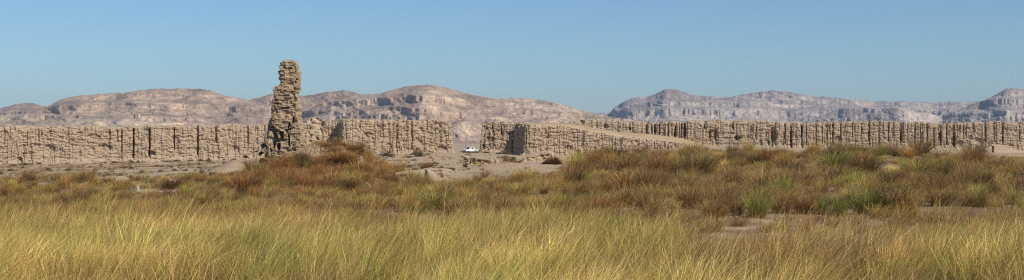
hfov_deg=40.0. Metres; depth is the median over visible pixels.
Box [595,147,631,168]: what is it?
tussock
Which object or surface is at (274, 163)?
tussock
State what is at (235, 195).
tussock
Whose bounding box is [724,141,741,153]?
tussock
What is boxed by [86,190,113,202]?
tussock
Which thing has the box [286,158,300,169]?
tussock
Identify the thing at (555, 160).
tussock
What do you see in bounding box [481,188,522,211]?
tussock
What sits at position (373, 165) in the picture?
tussock
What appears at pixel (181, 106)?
hill
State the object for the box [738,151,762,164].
tussock
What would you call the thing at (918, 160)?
tussock
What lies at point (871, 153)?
tussock
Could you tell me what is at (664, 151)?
tussock
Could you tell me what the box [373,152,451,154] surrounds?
rubble
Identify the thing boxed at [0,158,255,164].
rubble
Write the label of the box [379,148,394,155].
desert shrub
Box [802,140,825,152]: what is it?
tussock
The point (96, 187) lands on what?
tussock
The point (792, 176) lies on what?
tussock
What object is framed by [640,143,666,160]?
tussock
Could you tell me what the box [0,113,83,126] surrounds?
hill
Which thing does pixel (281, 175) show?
tussock
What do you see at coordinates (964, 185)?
tussock
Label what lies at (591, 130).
sand slope
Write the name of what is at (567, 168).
tussock
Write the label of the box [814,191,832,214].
tussock
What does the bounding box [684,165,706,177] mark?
tussock
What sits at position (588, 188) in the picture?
tussock
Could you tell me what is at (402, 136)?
mudbrick wall
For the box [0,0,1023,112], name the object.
sky
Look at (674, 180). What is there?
tussock
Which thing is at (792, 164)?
tussock
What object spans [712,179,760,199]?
tussock
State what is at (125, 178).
boulder
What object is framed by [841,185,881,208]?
tussock
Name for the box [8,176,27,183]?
tussock
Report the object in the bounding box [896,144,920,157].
tussock
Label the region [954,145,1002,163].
tussock
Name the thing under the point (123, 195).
tussock
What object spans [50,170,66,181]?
tussock
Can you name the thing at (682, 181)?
tussock
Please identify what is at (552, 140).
mudbrick wall
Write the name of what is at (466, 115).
hill
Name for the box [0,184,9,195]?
tussock
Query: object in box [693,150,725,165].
tussock
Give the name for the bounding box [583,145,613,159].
tussock
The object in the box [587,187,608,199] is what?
tussock
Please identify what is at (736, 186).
tussock
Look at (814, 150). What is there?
tussock
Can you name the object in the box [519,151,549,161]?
rock
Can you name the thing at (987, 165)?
tussock
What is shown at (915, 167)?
tussock
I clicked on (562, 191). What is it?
tussock
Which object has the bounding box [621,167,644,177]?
tussock
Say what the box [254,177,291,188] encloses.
tussock
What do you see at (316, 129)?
wall stub
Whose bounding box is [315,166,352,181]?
tussock
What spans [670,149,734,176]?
tussock
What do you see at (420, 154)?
desert shrub
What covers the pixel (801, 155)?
tussock
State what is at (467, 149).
pickup truck
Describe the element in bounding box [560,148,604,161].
tussock
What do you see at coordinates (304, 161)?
tussock
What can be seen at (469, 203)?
tussock
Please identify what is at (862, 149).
tussock
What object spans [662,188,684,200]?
tussock
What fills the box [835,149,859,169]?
tussock
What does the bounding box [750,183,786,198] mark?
tussock
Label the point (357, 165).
tussock
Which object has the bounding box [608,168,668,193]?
tussock
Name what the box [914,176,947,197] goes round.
tussock
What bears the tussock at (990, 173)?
on the ground at (229, 165)
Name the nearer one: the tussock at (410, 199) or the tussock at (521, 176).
the tussock at (410, 199)
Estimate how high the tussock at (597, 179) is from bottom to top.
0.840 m
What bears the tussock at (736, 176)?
on the ground at (229, 165)
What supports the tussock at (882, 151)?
on the ground at (229, 165)
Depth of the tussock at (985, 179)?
77.77 m
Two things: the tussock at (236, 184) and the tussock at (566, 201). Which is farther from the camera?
the tussock at (236, 184)
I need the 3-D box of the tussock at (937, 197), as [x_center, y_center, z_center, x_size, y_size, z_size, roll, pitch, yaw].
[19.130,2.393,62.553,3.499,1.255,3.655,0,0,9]
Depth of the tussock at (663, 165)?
90.97 m
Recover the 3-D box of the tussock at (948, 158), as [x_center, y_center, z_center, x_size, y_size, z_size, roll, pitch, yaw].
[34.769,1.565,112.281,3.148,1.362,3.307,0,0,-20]
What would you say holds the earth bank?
on the ground at (229, 165)
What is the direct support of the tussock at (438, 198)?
on the ground at (229, 165)
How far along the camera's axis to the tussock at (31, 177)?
118.21 m
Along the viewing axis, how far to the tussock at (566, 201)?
57.82 m
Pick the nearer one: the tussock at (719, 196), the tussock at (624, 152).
the tussock at (719, 196)
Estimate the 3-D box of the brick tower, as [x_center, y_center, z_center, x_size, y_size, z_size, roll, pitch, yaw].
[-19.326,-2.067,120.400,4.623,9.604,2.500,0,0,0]
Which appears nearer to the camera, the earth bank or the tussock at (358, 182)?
the tussock at (358, 182)
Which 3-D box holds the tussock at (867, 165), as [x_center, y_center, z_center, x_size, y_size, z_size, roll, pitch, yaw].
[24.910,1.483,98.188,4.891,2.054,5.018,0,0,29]
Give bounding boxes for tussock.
[0,178,14,187]
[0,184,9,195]
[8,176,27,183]
[9,180,33,193]
[14,168,43,181]
[23,181,37,189]
[33,181,55,190]
[43,184,65,194]
[47,171,78,188]
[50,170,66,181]
[50,192,73,202]
[51,183,94,206]
[68,173,94,186]
[71,186,105,202]
[72,165,100,181]
[85,172,102,185]
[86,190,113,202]
[87,182,108,192]
[100,176,113,183]
[104,188,138,201]
[157,176,189,188]
[176,170,200,180]
[177,182,203,196]
[189,182,232,200]
[189,188,223,204]
[191,172,206,181]
[212,174,246,189]
[216,169,276,192]
[226,190,245,200]
[236,155,266,171]
[240,161,282,179]
[240,171,270,188]
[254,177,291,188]
[263,151,290,169]
[266,165,299,183]
[274,154,295,166]
[277,165,305,174]
[281,154,317,167]
[282,166,310,181]
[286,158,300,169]
[290,169,326,187]
[291,152,316,162]
[306,158,318,167]
[308,163,328,174]
[308,171,348,187]
[311,152,332,165]
[312,160,330,169]
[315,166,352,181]
[317,167,348,174]
[318,148,368,160]
[326,175,359,191]
[331,144,342,152]
[331,150,372,166]
[339,155,380,172]
[339,168,358,179]
[340,178,373,190]
[344,138,371,153]
[345,172,368,181]
[355,170,376,180]
[361,148,379,157]
[361,159,384,172]
[363,151,380,162]
[369,156,385,166]
[369,177,395,188]
[370,162,401,175]
[379,167,407,182]
[383,155,412,175]
[395,190,423,208]
[399,164,429,179]
[402,171,429,187]
[412,172,438,183]
[413,161,437,168]
[413,185,462,211]
[415,191,440,201]
[430,180,465,195]
[436,194,471,213]
[450,177,479,188]
[451,196,483,210]
[453,184,487,198]
[463,187,497,202]
[468,174,489,181]
[473,196,497,210]
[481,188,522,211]
[487,179,504,188]
[491,181,512,191]
[502,180,539,195]
[503,175,518,184]
[506,165,533,181]
[528,190,564,211]
[537,183,556,193]
[541,155,562,163]
[546,191,587,210]
[553,154,601,174]
[555,164,601,185]
[557,182,574,194]
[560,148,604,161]
[561,151,590,166]
[561,189,587,198]
[568,178,602,194]
[569,179,590,190]
[574,158,605,171]
[576,193,599,203]
[576,194,624,210]
[579,148,610,163]
[582,159,621,173]
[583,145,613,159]
[586,174,617,192]
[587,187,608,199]
[594,144,617,154]
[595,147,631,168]
[596,175,610,182]
[597,145,632,156]
[600,179,650,207]
[603,149,650,172]
[603,166,651,186]
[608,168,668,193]
[616,177,648,195]
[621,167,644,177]
[625,162,671,182]
[625,169,674,193]
[625,187,666,210]
[627,183,661,205]
[629,149,641,161]
[630,141,655,154]
[633,151,678,167]
[636,179,673,199]
[637,148,685,172]
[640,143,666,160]
[654,169,683,185]
[654,183,680,197]
[657,147,670,156]
[658,176,717,209]
[661,177,676,187]
[662,154,687,168]
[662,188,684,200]
[663,162,694,176]
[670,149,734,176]
[672,172,711,189]
[674,137,711,152]
[674,147,700,159]
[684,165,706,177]
[688,190,744,217]
[689,177,717,192]
[690,147,725,164]
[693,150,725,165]
[693,179,725,199]
[694,179,752,207]
[695,172,736,190]
[711,160,754,184]
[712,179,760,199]
[714,154,739,163]
[721,157,741,170]
[722,189,755,216]
[723,179,753,191]
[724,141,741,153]
[724,149,744,160]
[729,158,750,166]
[729,165,800,191]
[730,147,756,157]
[737,181,791,218]
[737,183,789,206]
[738,139,759,151]
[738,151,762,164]
[740,166,798,182]
[742,148,760,156]
[744,145,790,164]
[746,168,768,178]
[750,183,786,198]
[751,160,776,169]
[752,162,776,173]
[754,171,809,200]
[757,162,818,187]
[762,187,801,214]
[764,150,801,166]
[768,150,815,172]
[773,185,803,203]
[778,163,810,187]
[781,182,823,215]
[785,157,815,169]
[785,165,840,183]
[789,151,814,158]
[800,184,832,202]
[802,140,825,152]
[808,146,828,157]
[808,160,847,170]
[809,147,862,167]
[813,160,868,182]
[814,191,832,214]
[816,134,868,157]
[823,189,856,206]
[827,166,866,175]
[828,194,854,215]
[834,183,863,196]
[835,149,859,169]
[835,168,869,185]
[841,143,863,153]
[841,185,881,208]
[842,183,898,215]
[843,142,911,151]
[843,150,892,173]
[845,171,890,192]
[847,148,882,160]
[851,184,892,198]
[854,171,892,189]
[855,171,921,215]
[865,141,905,154]
[865,143,892,157]
[866,166,910,184]
[885,143,916,156]
[887,157,946,174]
[887,185,928,202]
[890,182,928,217]
[892,168,909,182]
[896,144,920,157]
[896,160,911,169]
[898,135,948,156]
[907,167,942,183]
[908,154,932,167]
[914,170,961,189]
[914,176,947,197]
[918,184,971,206]
[919,152,959,171]
[929,157,978,178]
[930,146,955,159]
[937,152,961,162]
[942,188,978,195]
[946,151,979,171]
[946,169,975,187]
[947,153,965,161]
[947,160,980,177]
[950,179,978,191]
[951,159,992,186]
[951,188,1009,206]
[954,140,996,156]
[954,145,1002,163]
[964,168,1001,187]
[968,181,1004,199]
[973,160,998,172]
[976,151,1023,170]
[978,163,1008,179]
[978,180,1002,194]
[989,162,1023,174]
[991,175,1023,190]
[994,180,1022,194]
[999,183,1023,204]
[1005,176,1023,190]
[1012,157,1023,178]
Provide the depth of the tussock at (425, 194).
65.66 m
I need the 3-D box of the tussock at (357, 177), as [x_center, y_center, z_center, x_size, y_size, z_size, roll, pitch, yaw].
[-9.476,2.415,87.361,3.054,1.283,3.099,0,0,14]
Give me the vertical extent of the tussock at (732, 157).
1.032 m
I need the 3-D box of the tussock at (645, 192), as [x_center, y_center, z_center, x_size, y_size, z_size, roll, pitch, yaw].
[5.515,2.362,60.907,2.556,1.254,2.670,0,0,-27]
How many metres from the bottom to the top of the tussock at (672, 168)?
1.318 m
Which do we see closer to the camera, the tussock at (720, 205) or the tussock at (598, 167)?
the tussock at (720, 205)
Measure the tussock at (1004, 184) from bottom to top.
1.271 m
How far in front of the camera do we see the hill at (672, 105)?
6451.81 m
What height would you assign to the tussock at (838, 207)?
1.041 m
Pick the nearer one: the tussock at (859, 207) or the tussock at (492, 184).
the tussock at (859, 207)
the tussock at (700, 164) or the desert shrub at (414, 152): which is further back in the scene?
the desert shrub at (414, 152)
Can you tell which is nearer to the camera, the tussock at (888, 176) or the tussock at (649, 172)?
the tussock at (649, 172)
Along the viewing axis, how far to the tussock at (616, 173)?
71.48 m
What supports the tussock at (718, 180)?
on the ground at (229, 165)
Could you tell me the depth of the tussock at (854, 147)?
147.76 m
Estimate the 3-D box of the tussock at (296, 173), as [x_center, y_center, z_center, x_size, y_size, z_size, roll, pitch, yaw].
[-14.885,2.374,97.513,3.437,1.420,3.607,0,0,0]
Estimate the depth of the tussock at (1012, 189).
68.68 m
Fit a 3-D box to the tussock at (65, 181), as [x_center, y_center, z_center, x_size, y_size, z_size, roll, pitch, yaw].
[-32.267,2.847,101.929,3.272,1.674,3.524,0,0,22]
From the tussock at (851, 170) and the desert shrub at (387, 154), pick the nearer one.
the tussock at (851, 170)
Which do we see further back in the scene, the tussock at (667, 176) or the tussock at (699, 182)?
the tussock at (667, 176)
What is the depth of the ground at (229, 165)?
117.14 m
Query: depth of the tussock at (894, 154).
144.13 m
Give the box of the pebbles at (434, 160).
[386,153,510,169]
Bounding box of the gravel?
[455,161,569,172]
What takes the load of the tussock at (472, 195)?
on the ground at (229, 165)
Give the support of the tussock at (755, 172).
on the ground at (229, 165)
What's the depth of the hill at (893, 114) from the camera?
5697.15 m
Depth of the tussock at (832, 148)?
129.05 m
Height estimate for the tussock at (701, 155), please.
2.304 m
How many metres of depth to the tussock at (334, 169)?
109.13 m
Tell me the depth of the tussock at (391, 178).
92.91 m
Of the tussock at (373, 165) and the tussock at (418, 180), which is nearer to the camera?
the tussock at (418, 180)
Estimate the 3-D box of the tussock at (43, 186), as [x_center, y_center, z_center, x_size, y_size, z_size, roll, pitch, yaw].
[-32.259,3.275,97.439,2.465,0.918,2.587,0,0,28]
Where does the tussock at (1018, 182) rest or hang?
on the ground at (229, 165)
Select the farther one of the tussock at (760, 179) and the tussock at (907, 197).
the tussock at (760, 179)
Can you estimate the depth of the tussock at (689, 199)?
59.02 m
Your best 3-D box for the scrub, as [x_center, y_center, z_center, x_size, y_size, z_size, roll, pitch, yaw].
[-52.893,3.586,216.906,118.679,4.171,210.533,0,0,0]
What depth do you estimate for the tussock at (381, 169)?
106.52 m
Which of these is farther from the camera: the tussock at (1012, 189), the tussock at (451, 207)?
the tussock at (1012, 189)
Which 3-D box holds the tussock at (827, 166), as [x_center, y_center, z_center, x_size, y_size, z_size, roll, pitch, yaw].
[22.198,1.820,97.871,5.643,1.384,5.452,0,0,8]
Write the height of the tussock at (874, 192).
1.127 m
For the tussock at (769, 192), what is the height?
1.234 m
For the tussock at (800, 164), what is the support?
on the ground at (229, 165)
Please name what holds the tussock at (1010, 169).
on the ground at (229, 165)
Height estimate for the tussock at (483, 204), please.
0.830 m
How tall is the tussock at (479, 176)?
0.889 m
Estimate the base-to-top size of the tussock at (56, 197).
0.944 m
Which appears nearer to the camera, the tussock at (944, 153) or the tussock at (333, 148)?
the tussock at (333, 148)
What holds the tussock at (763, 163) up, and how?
on the ground at (229, 165)
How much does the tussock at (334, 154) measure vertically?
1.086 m
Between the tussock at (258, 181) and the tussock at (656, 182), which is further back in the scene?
the tussock at (258, 181)
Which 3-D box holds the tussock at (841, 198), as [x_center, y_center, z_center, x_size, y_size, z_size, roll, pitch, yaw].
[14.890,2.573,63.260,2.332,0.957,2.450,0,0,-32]
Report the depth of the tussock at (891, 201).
54.76 m
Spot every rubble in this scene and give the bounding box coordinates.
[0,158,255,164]
[286,142,333,156]
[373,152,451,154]
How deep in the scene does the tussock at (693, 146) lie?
142.53 m
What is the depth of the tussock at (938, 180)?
75.36 m
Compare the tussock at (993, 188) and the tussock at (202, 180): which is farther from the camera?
the tussock at (202, 180)
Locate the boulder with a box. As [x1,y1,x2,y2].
[101,176,129,180]
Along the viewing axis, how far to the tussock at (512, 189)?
68.42 m
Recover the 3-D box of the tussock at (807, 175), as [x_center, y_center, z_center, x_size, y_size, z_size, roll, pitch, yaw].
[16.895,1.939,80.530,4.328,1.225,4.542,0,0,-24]
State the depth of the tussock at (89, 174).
118.20 m
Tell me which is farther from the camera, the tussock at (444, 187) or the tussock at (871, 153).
the tussock at (871, 153)
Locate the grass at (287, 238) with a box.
[0,136,1023,279]
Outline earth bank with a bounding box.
[395,167,455,179]
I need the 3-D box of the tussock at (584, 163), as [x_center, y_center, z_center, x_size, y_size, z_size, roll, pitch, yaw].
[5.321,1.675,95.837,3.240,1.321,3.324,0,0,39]
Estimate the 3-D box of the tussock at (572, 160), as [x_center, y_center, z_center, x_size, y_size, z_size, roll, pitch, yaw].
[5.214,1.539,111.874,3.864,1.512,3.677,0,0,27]
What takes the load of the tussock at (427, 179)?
on the ground at (229, 165)
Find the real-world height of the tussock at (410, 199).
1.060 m
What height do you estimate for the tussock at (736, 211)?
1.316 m
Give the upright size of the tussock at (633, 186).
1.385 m
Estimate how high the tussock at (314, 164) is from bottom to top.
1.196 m
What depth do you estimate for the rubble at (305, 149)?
117.49 m
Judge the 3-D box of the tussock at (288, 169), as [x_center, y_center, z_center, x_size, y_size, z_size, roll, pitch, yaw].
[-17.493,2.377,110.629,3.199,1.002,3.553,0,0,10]
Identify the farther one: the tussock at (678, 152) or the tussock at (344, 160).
the tussock at (678, 152)
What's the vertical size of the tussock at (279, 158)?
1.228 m
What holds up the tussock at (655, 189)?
on the ground at (229, 165)
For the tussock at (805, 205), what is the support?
on the ground at (229, 165)
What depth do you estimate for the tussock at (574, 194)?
65.62 m
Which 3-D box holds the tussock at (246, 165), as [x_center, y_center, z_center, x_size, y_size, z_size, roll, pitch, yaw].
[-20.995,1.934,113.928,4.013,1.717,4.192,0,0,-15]
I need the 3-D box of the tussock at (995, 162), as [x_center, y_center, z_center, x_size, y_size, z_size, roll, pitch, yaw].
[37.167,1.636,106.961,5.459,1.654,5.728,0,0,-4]
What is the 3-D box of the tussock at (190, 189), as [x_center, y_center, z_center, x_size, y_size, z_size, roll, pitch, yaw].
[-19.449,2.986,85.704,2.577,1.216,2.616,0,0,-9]
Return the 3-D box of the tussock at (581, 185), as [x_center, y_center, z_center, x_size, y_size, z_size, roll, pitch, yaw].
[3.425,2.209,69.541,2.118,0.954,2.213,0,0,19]
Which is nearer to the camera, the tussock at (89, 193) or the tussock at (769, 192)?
the tussock at (769, 192)
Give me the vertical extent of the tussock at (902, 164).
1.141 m
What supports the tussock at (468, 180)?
on the ground at (229, 165)
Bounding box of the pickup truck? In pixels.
[463,147,477,151]
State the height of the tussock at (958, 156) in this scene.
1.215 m
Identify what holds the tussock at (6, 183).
on the ground at (229, 165)
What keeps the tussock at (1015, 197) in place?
on the ground at (229, 165)
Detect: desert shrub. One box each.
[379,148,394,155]
[411,147,421,154]
[414,150,424,156]
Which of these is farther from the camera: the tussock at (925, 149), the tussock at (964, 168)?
the tussock at (925, 149)
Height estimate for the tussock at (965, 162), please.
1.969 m
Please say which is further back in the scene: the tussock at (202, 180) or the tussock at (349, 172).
the tussock at (202, 180)
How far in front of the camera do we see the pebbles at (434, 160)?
236.50 m
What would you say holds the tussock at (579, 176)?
on the ground at (229, 165)
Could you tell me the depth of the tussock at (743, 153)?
126.43 m
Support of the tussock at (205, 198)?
on the ground at (229, 165)
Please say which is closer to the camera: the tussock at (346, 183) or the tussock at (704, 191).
the tussock at (704, 191)
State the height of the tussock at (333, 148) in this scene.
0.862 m
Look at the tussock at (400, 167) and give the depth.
109.57 m
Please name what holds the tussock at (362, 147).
on the ground at (229, 165)
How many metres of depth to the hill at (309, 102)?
4569.07 m
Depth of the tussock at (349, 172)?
101.84 m
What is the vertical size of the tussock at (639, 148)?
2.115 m
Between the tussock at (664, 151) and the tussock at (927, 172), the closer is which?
the tussock at (927, 172)
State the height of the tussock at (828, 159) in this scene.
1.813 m
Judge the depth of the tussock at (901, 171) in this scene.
82.84 m
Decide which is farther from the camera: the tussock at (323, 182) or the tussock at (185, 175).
the tussock at (185, 175)
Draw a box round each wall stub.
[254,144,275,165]
[306,117,325,144]
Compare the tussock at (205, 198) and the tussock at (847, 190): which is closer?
the tussock at (847, 190)
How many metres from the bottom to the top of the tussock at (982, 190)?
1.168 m
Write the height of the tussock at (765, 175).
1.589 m
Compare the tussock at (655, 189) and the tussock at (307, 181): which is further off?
the tussock at (307, 181)
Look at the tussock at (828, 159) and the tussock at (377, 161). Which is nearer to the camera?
the tussock at (828, 159)
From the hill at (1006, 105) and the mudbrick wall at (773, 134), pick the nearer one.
the mudbrick wall at (773, 134)
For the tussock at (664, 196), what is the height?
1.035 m
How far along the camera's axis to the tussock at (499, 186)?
72.73 m
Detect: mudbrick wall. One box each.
[0,119,337,164]
[337,118,454,153]
[479,121,526,153]
[512,123,708,155]
[568,119,1023,150]
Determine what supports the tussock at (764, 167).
on the ground at (229, 165)
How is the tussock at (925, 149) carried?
on the ground at (229, 165)
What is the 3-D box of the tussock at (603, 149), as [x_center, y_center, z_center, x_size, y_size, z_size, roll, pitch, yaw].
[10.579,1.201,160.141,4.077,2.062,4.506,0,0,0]
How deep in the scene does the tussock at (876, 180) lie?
73.97 m
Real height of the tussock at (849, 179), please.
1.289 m
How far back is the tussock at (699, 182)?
70.18 m
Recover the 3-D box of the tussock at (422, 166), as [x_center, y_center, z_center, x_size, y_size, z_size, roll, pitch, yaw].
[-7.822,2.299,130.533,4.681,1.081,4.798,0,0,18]
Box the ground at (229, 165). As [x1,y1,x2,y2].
[0,143,1023,279]
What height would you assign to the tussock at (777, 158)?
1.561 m
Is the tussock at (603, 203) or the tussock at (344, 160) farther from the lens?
the tussock at (344, 160)
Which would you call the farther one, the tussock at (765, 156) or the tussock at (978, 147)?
the tussock at (978, 147)
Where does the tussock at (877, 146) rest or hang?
on the ground at (229, 165)
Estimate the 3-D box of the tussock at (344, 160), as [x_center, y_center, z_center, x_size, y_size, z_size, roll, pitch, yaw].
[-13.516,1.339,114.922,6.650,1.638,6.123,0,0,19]
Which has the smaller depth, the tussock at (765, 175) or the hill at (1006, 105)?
the tussock at (765, 175)
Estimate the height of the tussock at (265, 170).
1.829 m
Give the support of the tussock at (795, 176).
on the ground at (229, 165)
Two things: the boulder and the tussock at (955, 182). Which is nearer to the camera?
the tussock at (955, 182)
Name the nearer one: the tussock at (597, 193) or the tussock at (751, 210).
the tussock at (751, 210)
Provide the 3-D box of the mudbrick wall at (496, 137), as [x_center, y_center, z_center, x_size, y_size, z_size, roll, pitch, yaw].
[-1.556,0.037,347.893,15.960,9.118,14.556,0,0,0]
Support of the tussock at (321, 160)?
on the ground at (229, 165)
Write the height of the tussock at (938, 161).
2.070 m
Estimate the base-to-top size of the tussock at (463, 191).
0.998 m
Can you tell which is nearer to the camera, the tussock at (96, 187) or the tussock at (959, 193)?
the tussock at (959, 193)
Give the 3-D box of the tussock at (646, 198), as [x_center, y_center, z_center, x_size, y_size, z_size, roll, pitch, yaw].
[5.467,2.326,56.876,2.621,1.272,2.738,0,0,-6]
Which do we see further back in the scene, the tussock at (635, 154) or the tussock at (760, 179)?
the tussock at (635, 154)
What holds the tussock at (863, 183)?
on the ground at (229, 165)
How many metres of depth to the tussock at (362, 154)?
118.37 m
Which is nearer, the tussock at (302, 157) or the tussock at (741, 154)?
the tussock at (302, 157)
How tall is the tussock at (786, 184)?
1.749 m
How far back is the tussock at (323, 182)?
85.57 m
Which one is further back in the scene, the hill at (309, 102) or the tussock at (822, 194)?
the hill at (309, 102)
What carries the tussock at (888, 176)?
on the ground at (229, 165)
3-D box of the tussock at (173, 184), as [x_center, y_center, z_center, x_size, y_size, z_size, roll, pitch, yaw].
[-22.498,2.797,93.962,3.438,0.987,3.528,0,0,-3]
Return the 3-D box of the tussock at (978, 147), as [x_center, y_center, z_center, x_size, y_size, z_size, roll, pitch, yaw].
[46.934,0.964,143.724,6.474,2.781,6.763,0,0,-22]
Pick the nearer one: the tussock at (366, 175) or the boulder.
the tussock at (366, 175)
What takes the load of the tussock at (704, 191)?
on the ground at (229, 165)
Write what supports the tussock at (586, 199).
on the ground at (229, 165)
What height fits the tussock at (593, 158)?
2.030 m
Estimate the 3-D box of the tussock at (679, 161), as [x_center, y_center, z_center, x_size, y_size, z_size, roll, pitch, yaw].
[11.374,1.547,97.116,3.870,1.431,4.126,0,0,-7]
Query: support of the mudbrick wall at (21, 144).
on the ground at (229, 165)
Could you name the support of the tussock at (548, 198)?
on the ground at (229, 165)
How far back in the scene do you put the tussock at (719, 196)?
59.05 m
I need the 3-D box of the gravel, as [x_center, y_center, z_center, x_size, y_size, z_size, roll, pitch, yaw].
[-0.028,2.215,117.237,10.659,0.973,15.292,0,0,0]
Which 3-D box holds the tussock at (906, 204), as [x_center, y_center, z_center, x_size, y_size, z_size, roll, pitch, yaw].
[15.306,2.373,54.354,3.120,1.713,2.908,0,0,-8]
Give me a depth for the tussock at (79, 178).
106.88 m
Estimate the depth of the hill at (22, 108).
5222.85 m
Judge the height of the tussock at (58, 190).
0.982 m
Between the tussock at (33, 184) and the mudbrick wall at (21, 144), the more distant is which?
the mudbrick wall at (21, 144)
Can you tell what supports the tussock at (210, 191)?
on the ground at (229, 165)
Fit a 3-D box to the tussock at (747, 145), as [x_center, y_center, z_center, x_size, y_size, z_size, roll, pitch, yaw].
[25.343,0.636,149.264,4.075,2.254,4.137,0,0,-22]
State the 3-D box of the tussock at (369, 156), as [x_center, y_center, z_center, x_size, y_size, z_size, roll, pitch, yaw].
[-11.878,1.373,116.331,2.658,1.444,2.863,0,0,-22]
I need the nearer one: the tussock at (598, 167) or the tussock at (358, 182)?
the tussock at (358, 182)
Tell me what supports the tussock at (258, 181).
on the ground at (229, 165)
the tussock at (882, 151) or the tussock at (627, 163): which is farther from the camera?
the tussock at (882, 151)
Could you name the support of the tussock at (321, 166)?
on the ground at (229, 165)
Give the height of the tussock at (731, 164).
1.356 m
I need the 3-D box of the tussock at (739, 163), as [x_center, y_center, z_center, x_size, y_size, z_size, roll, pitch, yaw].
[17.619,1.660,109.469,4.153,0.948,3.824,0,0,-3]
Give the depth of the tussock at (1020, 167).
87.76 m
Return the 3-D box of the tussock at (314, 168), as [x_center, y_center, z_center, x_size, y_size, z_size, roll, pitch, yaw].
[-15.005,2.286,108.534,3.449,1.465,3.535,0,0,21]
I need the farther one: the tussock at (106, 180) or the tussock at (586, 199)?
the tussock at (106, 180)
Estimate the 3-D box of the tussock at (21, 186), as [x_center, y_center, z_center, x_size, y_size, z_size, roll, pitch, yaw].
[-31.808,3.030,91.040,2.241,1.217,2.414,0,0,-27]
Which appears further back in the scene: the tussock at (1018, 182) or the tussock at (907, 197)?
the tussock at (1018, 182)
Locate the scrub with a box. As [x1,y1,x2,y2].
[0,152,568,178]
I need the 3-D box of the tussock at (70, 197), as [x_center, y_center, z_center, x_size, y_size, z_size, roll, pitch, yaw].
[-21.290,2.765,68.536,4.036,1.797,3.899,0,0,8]
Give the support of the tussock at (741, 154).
on the ground at (229, 165)
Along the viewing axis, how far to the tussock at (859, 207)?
54.91 m
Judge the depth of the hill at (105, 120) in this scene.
3369.62 m
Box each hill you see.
[0,103,42,114]
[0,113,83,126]
[31,88,271,124]
[79,115,158,126]
[250,90,370,111]
[301,84,568,142]
[500,97,653,123]
[606,89,834,123]
[733,90,979,115]
[804,106,938,122]
[936,88,1023,123]
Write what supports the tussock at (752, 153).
on the ground at (229, 165)
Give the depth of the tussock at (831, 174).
85.71 m
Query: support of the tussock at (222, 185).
on the ground at (229, 165)
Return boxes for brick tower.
[262,60,306,162]
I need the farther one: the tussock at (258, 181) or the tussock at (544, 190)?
the tussock at (258, 181)
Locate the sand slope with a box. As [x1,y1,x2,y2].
[530,123,714,146]
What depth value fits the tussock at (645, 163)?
98.49 m
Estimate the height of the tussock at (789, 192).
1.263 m
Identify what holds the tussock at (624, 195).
on the ground at (229, 165)
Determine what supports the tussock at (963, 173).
on the ground at (229, 165)
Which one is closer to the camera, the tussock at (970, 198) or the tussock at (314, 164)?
the tussock at (970, 198)
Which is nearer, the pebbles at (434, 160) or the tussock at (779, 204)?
the tussock at (779, 204)
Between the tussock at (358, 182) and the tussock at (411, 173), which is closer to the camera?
the tussock at (358, 182)
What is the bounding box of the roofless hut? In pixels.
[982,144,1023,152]
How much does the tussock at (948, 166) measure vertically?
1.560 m
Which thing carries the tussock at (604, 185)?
on the ground at (229, 165)
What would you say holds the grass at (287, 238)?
on the ground at (229, 165)
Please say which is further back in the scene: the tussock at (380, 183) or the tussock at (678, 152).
the tussock at (678, 152)
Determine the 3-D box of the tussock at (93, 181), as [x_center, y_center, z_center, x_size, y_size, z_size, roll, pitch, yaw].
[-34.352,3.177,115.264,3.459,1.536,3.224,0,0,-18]

